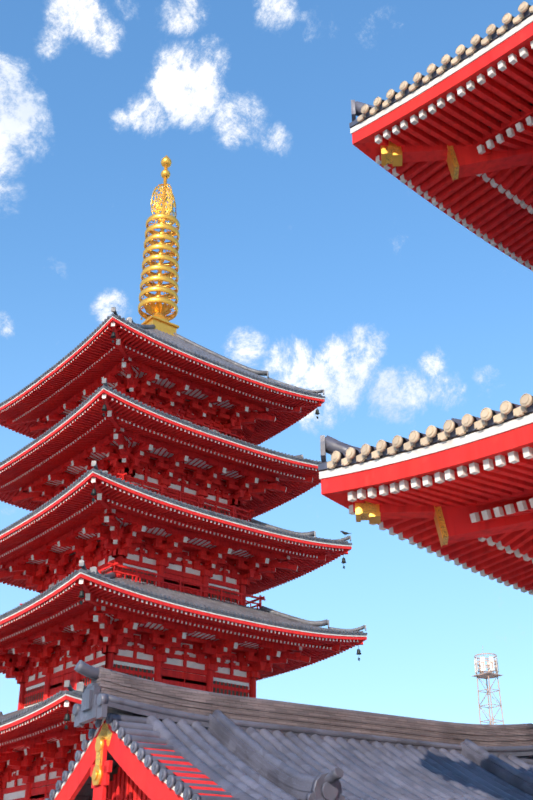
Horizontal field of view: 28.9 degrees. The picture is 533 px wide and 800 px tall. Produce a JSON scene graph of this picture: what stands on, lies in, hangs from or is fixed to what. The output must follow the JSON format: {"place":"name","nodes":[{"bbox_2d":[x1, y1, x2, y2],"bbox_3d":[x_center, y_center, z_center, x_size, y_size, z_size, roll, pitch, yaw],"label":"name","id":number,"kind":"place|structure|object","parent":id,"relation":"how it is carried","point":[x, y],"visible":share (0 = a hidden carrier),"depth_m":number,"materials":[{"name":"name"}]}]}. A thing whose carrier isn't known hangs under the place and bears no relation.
{"place":"outdoors","nodes":[
{"label":"outdoors","id":0,"kind":"place"},
{"bbox_2d":[54,718,231,799],"bbox_3d":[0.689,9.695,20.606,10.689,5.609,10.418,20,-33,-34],"label":"roof gable","id":1,"kind":"structure","parent":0,"point":[131,776],"depth_m":18.66,"materials":[{"name":"red wood"}]},
{"bbox_2d":[44,660,532,799],"bbox_3d":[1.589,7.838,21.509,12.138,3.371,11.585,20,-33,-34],"label":"hall roof tiles","id":2,"kind":"object","parent":1,"relation":"on","point":[235,747],"visible":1,"depth_m":19.89,"materials":[{"name":"grey ceramic"}]},
{"bbox_2d":[0,0,532,724],"label":"sky","id":3,"kind":"structure","parent":0,"point":[305,262],"materials":[{"name":"blue"}]},
{"bbox_2d":[318,10,532,594],"bbox_3d":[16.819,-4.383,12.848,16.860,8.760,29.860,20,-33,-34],"label":"roof eaves","id":4,"kind":"object","parent":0,"point":[465,500],"visible":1,"depth_m":17.96,"materials":[{"name":"red wood"}]},
{"bbox_2d":[320,2,532,468],"bbox_3d":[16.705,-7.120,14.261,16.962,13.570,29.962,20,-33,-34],"label":"roof tiles","id":5,"kind":"object","parent":4,"relation":"on","point":[337,451],"visible":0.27,"depth_m":16.61,"materials":[{"name":"grey ceramic"}]},
{"bbox_2d":[473,646,503,724],"bbox_3d":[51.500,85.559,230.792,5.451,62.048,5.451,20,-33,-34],"label":"lattice tower","id":6,"kind":"structure","parent":0,"point":[490,673],"depth_m":240.63,"materials":[{"name":"metal"}]},
{"label":"plaza ground","id":7,"kind":"structure","parent":0,"visible":0},
{"bbox_2d":[0,357,309,799],"bbox_3d":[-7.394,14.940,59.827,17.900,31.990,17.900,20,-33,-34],"label":"pagoda","id":8,"kind":"object","parent":7,"relation":"on","point":[39,667],"visible":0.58,"depth_m":58.44,"materials":[{"name":"paint"}]},
{"bbox_2d":[0,313,366,746],"bbox_3d":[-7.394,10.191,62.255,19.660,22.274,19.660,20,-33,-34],"label":"pagoda eaves","id":9,"kind":"object","parent":8,"relation":"on","point":[95,355],"visible":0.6,"depth_m":58.27,"materials":[{"name":"paint"}]},
{"bbox_2d":[0,307,365,722],"bbox_3d":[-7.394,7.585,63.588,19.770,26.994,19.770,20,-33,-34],"label":"pagoda roof tiles","id":10,"kind":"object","parent":9,"relation":"on","point":[264,613],"depth_m":57.90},
{"bbox_2d":[138,155,179,335],"bbox_3d":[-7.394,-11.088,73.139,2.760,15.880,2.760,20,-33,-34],"label":"pagoda finial","id":11,"kind":"object","parent":10,"relation":"on","point":[159,320],"visible":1,"depth_m":71.46,"materials":[{"name":"gold metal"}]},
{"bbox_2d":[152,185,175,222],"bbox_3d":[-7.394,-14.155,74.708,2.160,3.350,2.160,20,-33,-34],"label":"finial flame ornament","id":12,"kind":"object","parent":11,"relation":"attached to","point":[168,199],"visible":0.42,"depth_m":74.51,"materials":[{"name":"gold metal"}]},
{"bbox_2d":[150,184,176,224],"bbox_3d":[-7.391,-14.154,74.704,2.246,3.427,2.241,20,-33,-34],"label":"pagoda suien rims","id":13,"kind":"object","parent":12,"relation":"attached to","point":[157,205],"visible":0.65,"depth_m":74.44,"materials":[{"name":"gold metal"}]},
{"bbox_2d":[64,332,360,728],"bbox_3d":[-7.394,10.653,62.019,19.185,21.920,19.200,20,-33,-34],"label":"wind bells","id":14,"kind":"object","parent":9,"relation":"hanging from","point":[81,596],"visible":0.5,"depth_m":54.37,"materials":[{"name":"paint"}]}
]}

